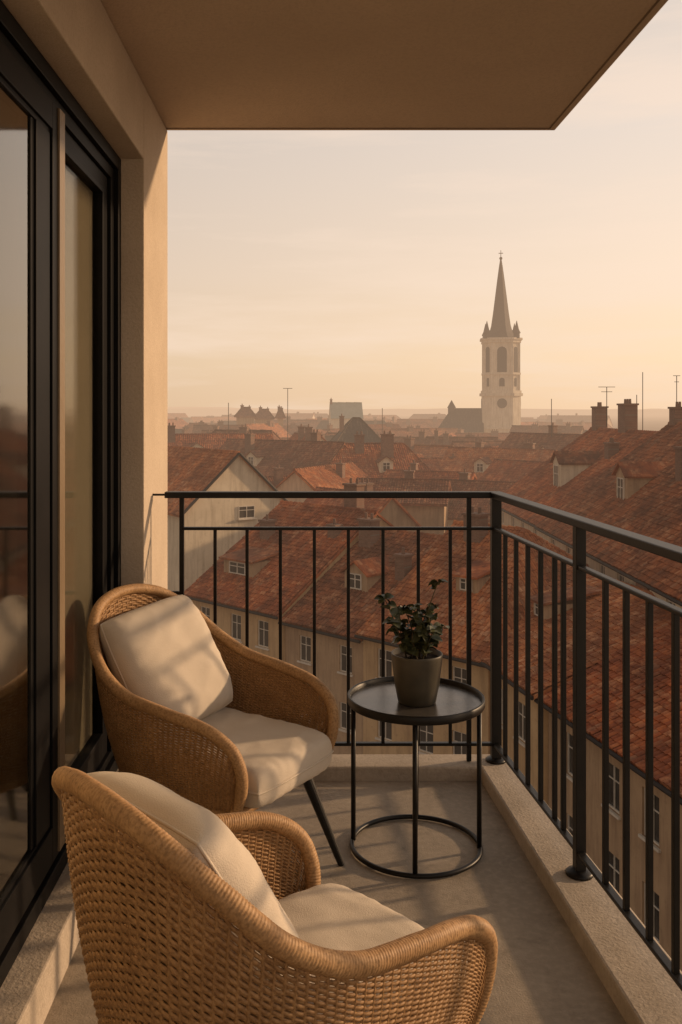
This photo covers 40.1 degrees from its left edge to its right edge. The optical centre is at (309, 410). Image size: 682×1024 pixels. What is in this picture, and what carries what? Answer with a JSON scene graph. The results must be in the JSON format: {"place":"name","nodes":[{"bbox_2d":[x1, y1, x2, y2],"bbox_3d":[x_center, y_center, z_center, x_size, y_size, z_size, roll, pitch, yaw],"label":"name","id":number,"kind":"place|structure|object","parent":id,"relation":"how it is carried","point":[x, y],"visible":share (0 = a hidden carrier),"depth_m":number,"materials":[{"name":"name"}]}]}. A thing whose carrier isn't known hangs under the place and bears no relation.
{"place":"outdoors","nodes":[
{"label":"outdoors","id":0,"kind":"place"},
{"bbox_2d":[1,0,167,588],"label":"wall","id":1,"kind":"structure","parent":0,"point":[80,46],"depth_m":3.49,"materials":[{"name":"paint"}]},
{"bbox_2d":[0,0,120,987],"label":"sliding glass door","id":2,"kind":"structure","parent":1,"relation":"attached to","point":[60,367],"depth_m":2.55,"materials":[{"name":"metal"}]},
{"bbox_2d":[43,781,625,1023],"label":"balcony floor","id":3,"kind":"structure","parent":0,"point":[545,973],"depth_m":2.81,"materials":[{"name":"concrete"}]},
{"bbox_2d":[0,769,118,1023],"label":"ledge","id":4,"kind":"object","parent":3,"relation":"on","point":[30,986],"depth_m":2.27,"materials":[{"name":"concrete"}]},
{"bbox_2d":[87,583,343,866],"bbox_3d":[-0.324,1.014,2.929,0.729,0.860,0.622,0,0,33],"label":"rattan armchair","id":5,"kind":"object","parent":3,"relation":"on","point":[240,752],"visible":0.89,"depth_m":2.78,"materials":[{"name":"wicker"}]},
{"bbox_2d":[99,595,232,741],"bbox_3d":[-0.453,0.820,3.007,0.178,0.410,0.420,-35,-14,28],"label":"throw pillow","id":6,"kind":"object","parent":5,"relation":"on","point":[165,652],"visible":0.75,"depth_m":2.92,"materials":[{"name":"fabric"}]},
{"bbox_2d":[51,766,497,1023],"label":"rattan armchair","id":7,"kind":"object","parent":3,"relation":"on","point":[360,958],"visible":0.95,"depth_m":1.38,"materials":[{"name":"brown wicker"}]},
{"bbox_2d":[79,771,313,1023],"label":"throw pillow","id":8,"kind":"object","parent":7,"relation":"on","point":[209,839],"visible":0.3,"depth_m":1.40,"materials":[{"name":"fabric"}]},
{"bbox_2d":[347,676,484,878],"bbox_3d":[0.349,1.187,3.070,0.450,0.501,0.450,0,0,0],"label":"side table","id":9,"kind":"object","parent":3,"relation":"on","point":[377,700],"visible":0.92,"depth_m":3.03,"materials":[{"name":"metal"}]},
{"bbox_2d":[374,579,448,706],"bbox_3d":[0.334,0.751,3.050,0.229,0.404,0.169,0,0,25],"label":"potted plant","id":10,"kind":"object","parent":9,"relation":"on","point":[416,657],"visible":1,"depth_m":3.01,"materials":[{"name":"green plant"}]},
{"bbox_2d":[313,754,681,1023],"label":"balcony kerb","id":11,"kind":"structure","parent":3,"relation":"on","point":[639,983],"depth_m":2.72,"materials":[{"name":"concrete"}]},
{"bbox_2d":[153,491,681,990],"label":"balcony railing","id":12,"kind":"object","parent":11,"relation":"on","point":[581,867],"visible":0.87,"depth_m":2.92,"materials":[{"name":"black metal"}]},
{"bbox_2d":[100,0,667,129],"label":"ceiling","id":13,"kind":"structure","parent":0,"point":[368,63],"depth_m":3.23,"materials":[{"name":"paint"}]},
{"bbox_2d":[166,0,659,128],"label":"ceiling drip groove","id":14,"kind":"object","parent":13,"relation":"attached to","point":[623,41],"visible":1,"depth_m":4.03},
{"bbox_2d":[168,407,668,414],"bbox_3d":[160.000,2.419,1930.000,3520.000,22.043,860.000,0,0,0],"label":"hills","id":15,"kind":"structure","parent":0,"point":[206,411],"depth_m":1545.20,"materials":[{"name":"brown soil"}]},
{"bbox_2d":[167,0,681,409],"label":"sky","id":16,"kind":"structure","parent":0,"point":[362,266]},
{"bbox_2d":[187,415,668,430],"bbox_3d":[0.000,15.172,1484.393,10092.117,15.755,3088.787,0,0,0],"label":"ground","id":17,"kind":"structure","parent":0,"point":[655,422],"depth_m":790.10,"materials":[{"name":"grey"}]},
{"bbox_2d":[168,417,187,428],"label":"town house","id":18,"kind":"structure","parent":17,"relation":"on","point":[178,423],"depth_m":295.34,"materials":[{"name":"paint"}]},
{"bbox_2d":[168,413,188,418],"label":"town house","id":19,"kind":"structure","parent":17,"relation":"on","point":[174,415],"depth_m":473.89,"materials":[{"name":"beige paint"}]},
{"bbox_2d":[175,425,188,433],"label":"town house","id":20,"kind":"structure","parent":17,"relation":"on","point":[178,431],"depth_m":217.69,"materials":[{"name":"beige paint"}]},
{"bbox_2d":[188,420,207,433],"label":"town house","id":21,"kind":"structure","parent":17,"relation":"on","point":[190,425],"depth_m":213.62,"materials":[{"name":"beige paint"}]},
{"bbox_2d":[201,424,219,433],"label":"town house","id":22,"kind":"structure","parent":17,"relation":"on","point":[214,428],"depth_m":173.60,"materials":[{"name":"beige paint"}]},
{"bbox_2d":[188,415,235,423],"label":"town house","id":23,"kind":"structure","parent":17,"relation":"on","point":[208,419],"depth_m":443.73,"materials":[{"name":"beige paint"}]},
{"bbox_2d":[192,420,243,433],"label":"town house","id":24,"kind":"structure","parent":17,"relation":"on","point":[197,429],"depth_m":204.09,"materials":[{"name":"beige paint"}]},
{"bbox_2d":[168,423,273,448],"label":"town house","id":25,"kind":"structure","parent":17,"relation":"on","point":[209,440],"depth_m":117.04,"materials":[{"name":"beige paint"}]},
{"bbox_2d":[168,445,287,590],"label":"gable house","id":26,"kind":"structure","parent":17,"relation":"on","point":[196,469],"depth_m":74.65,"materials":[{"name":"beige paint"}]},
{"bbox_2d":[238,505,256,519],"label":"window","id":27,"kind":"structure","parent":26,"relation":"in","point":[246,512],"depth_m":75.36,"materials":[{"name":"paint"}]},
{"bbox_2d":[217,420,254,424],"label":"town house","id":28,"kind":"structure","parent":17,"relation":"on","point":[230,422],"depth_m":281.51,"materials":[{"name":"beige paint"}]},
{"bbox_2d":[234,404,255,424],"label":"old block","id":29,"kind":"structure","parent":17,"relation":"on","point":[243,415],"depth_m":205.11,"materials":[{"name":"beige paint"}]},
{"bbox_2d":[211,424,281,439],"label":"town house","id":30,"kind":"structure","parent":17,"relation":"on","point":[242,429],"depth_m":133.97,"materials":[{"name":"beige paint"}]},
{"bbox_2d":[254,406,274,422],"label":"old block","id":31,"kind":"structure","parent":17,"relation":"on","point":[264,415],"depth_m":210.45,"materials":[{"name":"beige paint"}]},
{"bbox_2d":[243,419,291,437],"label":"town house","id":32,"kind":"structure","parent":17,"relation":"on","point":[275,428],"depth_m":198.30,"materials":[{"name":"beige paint"}]},
{"bbox_2d":[265,464,287,486],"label":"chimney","id":33,"kind":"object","parent":17,"relation":"on","point":[277,478],"depth_m":91.10,"materials":[{"name":"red paint"}]},
{"bbox_2d":[275,405,285,427],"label":"old block","id":34,"kind":"structure","parent":17,"relation":"on","point":[280,416],"depth_m":208.10,"materials":[{"name":"beige paint"}]},
{"bbox_2d":[219,429,346,475],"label":"town house","id":35,"kind":"structure","parent":17,"relation":"on","point":[264,457],"depth_m":105.26,"materials":[{"name":"brown tile"}]},
{"bbox_2d":[255,411,315,419],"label":"town house","id":36,"kind":"structure","parent":17,"relation":"on","point":[298,415],"depth_m":457.42,"materials":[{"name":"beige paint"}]},
{"bbox_2d":[184,478,394,713],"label":"courtyard house","id":37,"kind":"structure","parent":17,"relation":"on","point":[297,563],"depth_m":60.14,"materials":[{"name":"paint"}]},
{"bbox_2d":[201,606,209,618],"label":"window","id":38,"kind":"structure","parent":37,"relation":"in","point":[205,610],"depth_m":60.68,"materials":[{"name":"glass"}]},
{"bbox_2d":[232,614,241,642],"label":"window","id":39,"kind":"structure","parent":37,"relation":"in","point":[236,619],"depth_m":58.60,"materials":[{"name":"glass"}]},
{"bbox_2d":[255,620,268,650],"bbox_3d":[-2.831,13.650,56.672,0.260,1.700,1.200,0,0,-45],"label":"window","id":40,"kind":"structure","parent":37,"relation":"in","point":[262,625],"depth_m":56.83,"materials":[{"name":"glass"}]},
{"bbox_2d":[283,423,307,433],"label":"town house","id":41,"kind":"structure","parent":17,"relation":"on","point":[292,427],"depth_m":225.20,"materials":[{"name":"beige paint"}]},
{"bbox_2d":[273,415,328,428],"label":"town house","id":42,"kind":"structure","parent":17,"relation":"on","point":[313,423],"depth_m":271.38,"materials":[{"name":"beige paint"}]},
{"bbox_2d":[288,424,325,440],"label":"town house","id":43,"kind":"structure","parent":17,"relation":"on","point":[302,435],"depth_m":123.97,"materials":[{"name":"beige paint"}]},
{"bbox_2d":[291,423,332,434],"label":"town house","id":44,"kind":"structure","parent":17,"relation":"on","point":[329,426],"depth_m":206.89,"materials":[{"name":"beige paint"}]},
{"bbox_2d":[304,430,333,440],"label":"town house","id":45,"kind":"structure","parent":17,"relation":"on","point":[327,437],"depth_m":155.64,"materials":[{"name":"beige paint"}]},
{"bbox_2d":[283,388,291,439],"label":"roof antenna","id":46,"kind":"object","parent":45,"relation":"on","point":[287,410],"visible":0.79,"depth_m":149.96,"materials":[{"name":"metal"}]},
{"bbox_2d":[314,412,328,417],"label":"town house","id":47,"kind":"structure","parent":17,"relation":"on","point":[323,415],"depth_m":493.30,"materials":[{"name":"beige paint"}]},
{"bbox_2d":[275,459,369,502],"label":"town house","id":48,"kind":"structure","parent":17,"relation":"on","point":[335,475],"depth_m":88.55,"materials":[{"name":"brown tile"}]},
{"bbox_2d":[325,428,338,433],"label":"town house","id":49,"kind":"structure","parent":17,"relation":"on","point":[334,430],"depth_m":195.44,"materials":[{"name":"beige paint"}]},
{"bbox_2d":[329,398,362,427],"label":"long hall","id":50,"kind":"structure","parent":17,"relation":"on","point":[348,410],"depth_m":226.34,"materials":[{"name":"beige paint"}]},
{"bbox_2d":[316,419,385,428],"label":"town house","id":51,"kind":"structure","parent":17,"relation":"on","point":[322,424],"depth_m":259.35,"materials":[{"name":"beige paint"}]},
{"bbox_2d":[330,414,380,442],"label":"town house","id":52,"kind":"structure","parent":17,"relation":"on","point":[349,429],"depth_m":147.53,"materials":[{"name":"beige paint"}]},
{"bbox_2d":[278,513,441,753],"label":"courtyard house","id":53,"kind":"structure","parent":17,"relation":"on","point":[331,604],"depth_m":54.50,"materials":[{"name":"beige paint"}]},
{"bbox_2d":[297,635,311,665],"bbox_3d":[-0.254,14.000,54.448,0.260,1.600,1.150,0,0,-45],"label":"window","id":54,"kind":"structure","parent":53,"relation":"in","point":[305,642],"depth_m":54.56,"materials":[{"name":"glass"}]},
{"bbox_2d":[338,702,350,733],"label":"window","id":55,"kind":"structure","parent":53,"relation":"in","point":[343,706],"depth_m":52.40,"materials":[{"name":"glass"}]},
{"bbox_2d":[337,645,352,676],"bbox_3d":[2.030,14.000,52.167,1.150,1.600,0.260,0,0,45],"label":"window","id":56,"kind":"structure","parent":53,"relation":"in","point":[343,649],"depth_m":52.36,"materials":[{"name":"glass"}]},
{"bbox_2d":[304,478,421,531],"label":"town house","id":57,"kind":"structure","parent":17,"relation":"on","point":[394,512],"depth_m":77.40,"materials":[{"name":"beige paint"}]},
{"bbox_2d":[329,430,431,477],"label":"town house","id":58,"kind":"structure","parent":17,"relation":"on","point":[374,460],"depth_m":102.00,"materials":[{"name":"brown tile"}]},
{"bbox_2d":[364,416,396,421],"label":"town house","id":59,"kind":"structure","parent":17,"relation":"on","point":[392,420],"depth_m":302.03,"materials":[{"name":"beige paint"}]},
{"bbox_2d":[363,413,400,419],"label":"town house","id":60,"kind":"structure","parent":17,"relation":"on","point":[369,416],"depth_m":474.69,"materials":[{"name":"beige paint"}]},
{"bbox_2d":[368,421,400,428],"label":"town house","id":61,"kind":"structure","parent":17,"relation":"on","point":[385,425],"depth_m":218.51,"materials":[{"name":"beige paint"}]},
{"bbox_2d":[372,425,433,437],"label":"town house","id":62,"kind":"structure","parent":17,"relation":"on","point":[409,430],"depth_m":195.66,"materials":[{"name":"paint"}]},
{"bbox_2d":[357,467,451,534],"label":"town house","id":63,"kind":"structure","parent":17,"relation":"on","point":[428,512],"depth_m":83.41,"materials":[{"name":"beige paint"}]},
{"bbox_2d":[386,419,432,427],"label":"town house","id":64,"kind":"structure","parent":17,"relation":"on","point":[414,424],"depth_m":285.12,"materials":[{"name":"beige paint"}]},
{"bbox_2d":[387,429,435,444],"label":"town house","id":65,"kind":"structure","parent":17,"relation":"on","point":[422,435],"depth_m":155.94,"materials":[{"name":"brown tile"}]},
{"bbox_2d":[397,416,443,427],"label":"town house","id":66,"kind":"structure","parent":17,"relation":"on","point":[435,422],"depth_m":299.64,"materials":[{"name":"beige paint"}]},
{"bbox_2d":[403,435,451,457],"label":"town house","id":67,"kind":"structure","parent":17,"relation":"on","point":[429,451],"depth_m":126.17,"materials":[{"name":"brown tile"}]},
{"bbox_2d":[409,412,445,418],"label":"town house","id":68,"kind":"structure","parent":17,"relation":"on","point":[420,416],"depth_m":449.53,"materials":[{"name":"paint"}]},
{"bbox_2d":[383,460,476,479],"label":"town house","id":69,"kind":"structure","parent":17,"relation":"on","point":[418,474],"depth_m":96.72,"materials":[{"name":"brown tile"}]},
{"bbox_2d":[416,425,457,435],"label":"town house","id":70,"kind":"structure","parent":17,"relation":"on","point":[441,431],"depth_m":215.93,"materials":[{"name":"beige paint"}]},
{"bbox_2d":[420,453,454,470],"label":"town house","id":71,"kind":"structure","parent":17,"relation":"on","point":[431,463],"depth_m":110.55,"materials":[{"name":"tile"}]},
{"bbox_2d":[440,428,463,436],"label":"town house","id":72,"kind":"structure","parent":17,"relation":"on","point":[460,430],"depth_m":206.62,"materials":[{"name":"beige paint"}]},
{"bbox_2d":[421,428,497,444],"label":"town house","id":73,"kind":"structure","parent":17,"relation":"on","point":[445,439],"depth_m":154.49,"materials":[{"name":"brown tile"}]},
{"bbox_2d":[354,506,588,753],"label":"courtyard house","id":74,"kind":"structure","parent":17,"relation":"on","point":[434,562],"depth_m":50.12,"materials":[{"name":"paint"}]},
{"bbox_2d":[375,721,391,740],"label":"window","id":75,"kind":"structure","parent":74,"relation":"in","point":[388,726],"depth_m":49.87,"materials":[{"name":"glass"}]},
{"bbox_2d":[378,648,391,677],"bbox_3d":[4.016,13.650,49.826,1.200,1.700,0.260,0,0,45],"label":"window","id":76,"kind":"structure","parent":74,"relation":"in","point":[388,660],"depth_m":49.87,"materials":[{"name":"glass"}]},
{"bbox_2d":[419,726,432,753],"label":"window","id":77,"kind":"structure","parent":74,"relation":"in","point":[426,732],"depth_m":47.95,"materials":[{"name":"glass"}]},
{"bbox_2d":[453,666,465,683],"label":"window","id":78,"kind":"structure","parent":74,"relation":"in","point":[459,674],"depth_m":46.53,"materials":[{"name":"glass"}]},
{"bbox_2d":[453,730,465,753],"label":"window","id":79,"kind":"structure","parent":74,"relation":"in","point":[457,736],"depth_m":46.53,"materials":[{"name":"glass"}]},
{"bbox_2d":[432,469,516,526],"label":"town house","id":80,"kind":"structure","parent":17,"relation":"on","point":[457,506],"depth_m":87.69,"materials":[{"name":"red paint"}]},
{"bbox_2d":[451,434,503,446],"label":"town house","id":81,"kind":"structure","parent":17,"relation":"on","point":[464,443],"depth_m":138.38,"materials":[{"name":"brown tile"}]},
{"bbox_2d":[438,253,522,432],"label":"church","id":82,"kind":"structure","parent":17,"relation":"on","point":[500,394],"depth_m":226.40,"materials":[{"name":"stone"}]},
{"bbox_2d":[499,378,504,385],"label":"small window","id":83,"kind":"structure","parent":82,"relation":"in","point":[501,381],"depth_m":225.74,"materials":[{"name":"beige"}]},
{"bbox_2d":[455,429,509,438],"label":"town house","id":84,"kind":"structure","parent":17,"relation":"on","point":[494,433],"depth_m":204.24,"materials":[{"name":"beige paint"}]},
{"bbox_2d":[475,439,498,447],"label":"town house","id":85,"kind":"structure","parent":17,"relation":"on","point":[480,443],"depth_m":119.81,"materials":[{"name":"tile"}]},
{"bbox_2d":[439,440,556,479],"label":"town house","id":86,"kind":"structure","parent":17,"relation":"on","point":[478,461],"depth_m":107.86,"materials":[{"name":"brown tile"}]},
{"bbox_2d":[478,458,544,481],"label":"town house","id":87,"kind":"structure","parent":17,"relation":"on","point":[497,469],"depth_m":98.87,"materials":[{"name":"brown tile"}]},
{"bbox_2d":[521,420,539,424],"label":"town house","id":88,"kind":"structure","parent":17,"relation":"on","point":[528,423],"depth_m":317.43,"materials":[{"name":"paint"}]},
{"bbox_2d":[521,417,545,421],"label":"town house","id":89,"kind":"structure","parent":17,"relation":"on","point":[533,420],"depth_m":464.19,"materials":[{"name":"beige paint"}]},
{"bbox_2d":[499,422,581,450],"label":"town house","id":90,"kind":"structure","parent":17,"relation":"on","point":[557,441],"depth_m":118.93,"materials":[{"name":"brown tile"}]},
{"bbox_2d":[509,422,584,433],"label":"town house","id":91,"kind":"structure","parent":17,"relation":"on","point":[539,428],"depth_m":206.22,"materials":[{"name":"beige paint"}]},
{"bbox_2d":[539,413,558,418],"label":"town house","id":92,"kind":"structure","parent":17,"relation":"on","point":[543,416],"depth_m":495.73,"materials":[{"name":"beige paint"}]},
{"bbox_2d":[538,418,591,425],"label":"town house","id":93,"kind":"structure","parent":17,"relation":"on","point":[558,422],"depth_m":316.38,"materials":[{"name":"beige paint"}]},
{"bbox_2d":[557,427,578,433],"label":"town house","id":94,"kind":"structure","parent":17,"relation":"on","point":[559,430],"depth_m":175.51,"materials":[{"name":"paint"}]},
{"bbox_2d":[489,399,657,537],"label":"tall house","id":95,"kind":"structure","parent":17,"relation":"on","point":[558,479],"depth_m":72.36,"materials":[{"name":"brown tile"}]},
{"bbox_2d":[606,387,606,426],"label":"roof antenna","id":96,"kind":"object","parent":95,"relation":"on","point":[606,406],"visible":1,"depth_m":77.98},
{"bbox_2d":[642,372,642,429],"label":"roof antenna","id":97,"kind":"object","parent":95,"relation":"on","point":[642,400],"visible":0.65,"depth_m":73.98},
{"bbox_2d":[545,413,612,426],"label":"town house","id":98,"kind":"structure","parent":17,"relation":"on","point":[576,417],"depth_m":427.81,"materials":[{"name":"beige paint"}]},
{"bbox_2d":[480,564,680,804],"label":"street house","id":99,"kind":"structure","parent":17,"relation":"on","point":[661,617],"depth_m":42.84,"materials":[{"name":"paint"}]},
{"bbox_2d":[502,689,502,729],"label":"window","id":100,"kind":"structure","parent":99,"relation":"in","point":[502,689],"depth_m":44.01,"materials":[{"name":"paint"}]},
{"bbox_2d":[513,702,524,747],"bbox_3d":[9.480,14.000,41.763,0.260,1.800,1.250,0,0,-12],"label":"window","id":101,"kind":"structure","parent":99,"relation":"in","point":[521,707],"depth_m":41.77,"materials":[{"name":"glass"}]},
{"bbox_2d":[572,420,611,429],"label":"town house","id":102,"kind":"structure","parent":17,"relation":"on","point":[586,426],"depth_m":281.24,"materials":[{"name":"beige paint"}]},
{"bbox_2d":[534,617,681,970],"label":"street house","id":103,"kind":"structure","parent":17,"relation":"on","point":[662,786],"depth_m":34.53,"materials":[{"name":"beige paint"}]},
{"bbox_2d":[566,733,572,782],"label":"window","id":104,"kind":"structure","parent":103,"relation":"in","point":[570,738],"depth_m":37.92,"materials":[{"name":"glass"}]},
{"bbox_2d":[568,814,572,835],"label":"window","id":105,"kind":"structure","parent":103,"relation":"in","point":[570,820],"depth_m":37.97,"materials":[{"name":"glass"}]},
{"bbox_2d":[601,762,620,819],"bbox_3d":[11.212,14.000,34.505,0.260,1.800,1.250,0,0,-12],"label":"window","id":106,"kind":"structure","parent":103,"relation":"in","point":[613,771],"depth_m":34.50,"materials":[{"name":"glass"}]},
{"bbox_2d":[609,851,618,892],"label":"window","id":107,"kind":"structure","parent":103,"relation":"in","point":[613,861],"depth_m":34.50,"materials":[{"name":"glass"}]},
{"bbox_2d":[638,788,660,852],"bbox_3d":[11.723,14.000,31.991,0.260,1.800,1.250,0,0,-12],"label":"window","id":108,"kind":"structure","parent":103,"relation":"in","point":[655,799],"depth_m":31.95,"materials":[{"name":"glass"}]},
{"bbox_2d":[644,883,658,942],"bbox_3d":[11.723,17.300,31.991,0.260,1.800,1.250,0,0,-12],"label":"window","id":109,"kind":"structure","parent":103,"relation":"in","point":[655,896],"depth_m":31.95,"materials":[{"name":"glass"}]},
{"bbox_2d":[534,402,681,608],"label":"tall house","id":110,"kind":"structure","parent":17,"relation":"on","point":[638,489],"depth_m":55.06,"materials":[{"name":"brown tile"}]},
{"bbox_2d":[600,564,604,573],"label":"window","id":111,"kind":"structure","parent":110,"relation":"in","point":[602,568],"depth_m":53.01,"materials":[{"name":"paint"}]},
{"bbox_2d":[618,573,623,580],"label":"window","id":112,"kind":"structure","parent":110,"relation":"in","point":[620,577],"depth_m":49.86,"materials":[{"name":"paint"}]},
{"bbox_2d":[673,375,679,401],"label":"roof antenna","id":113,"kind":"object","parent":110,"relation":"on","point":[676,386],"visible":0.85,"depth_m":65.98,"materials":[{"name":"metal"}]},
{"bbox_2d":[551,399,551,436],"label":"roof antenna","id":114,"kind":"object","parent":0,"point":[551,417],"visible":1,"depth_m":117.96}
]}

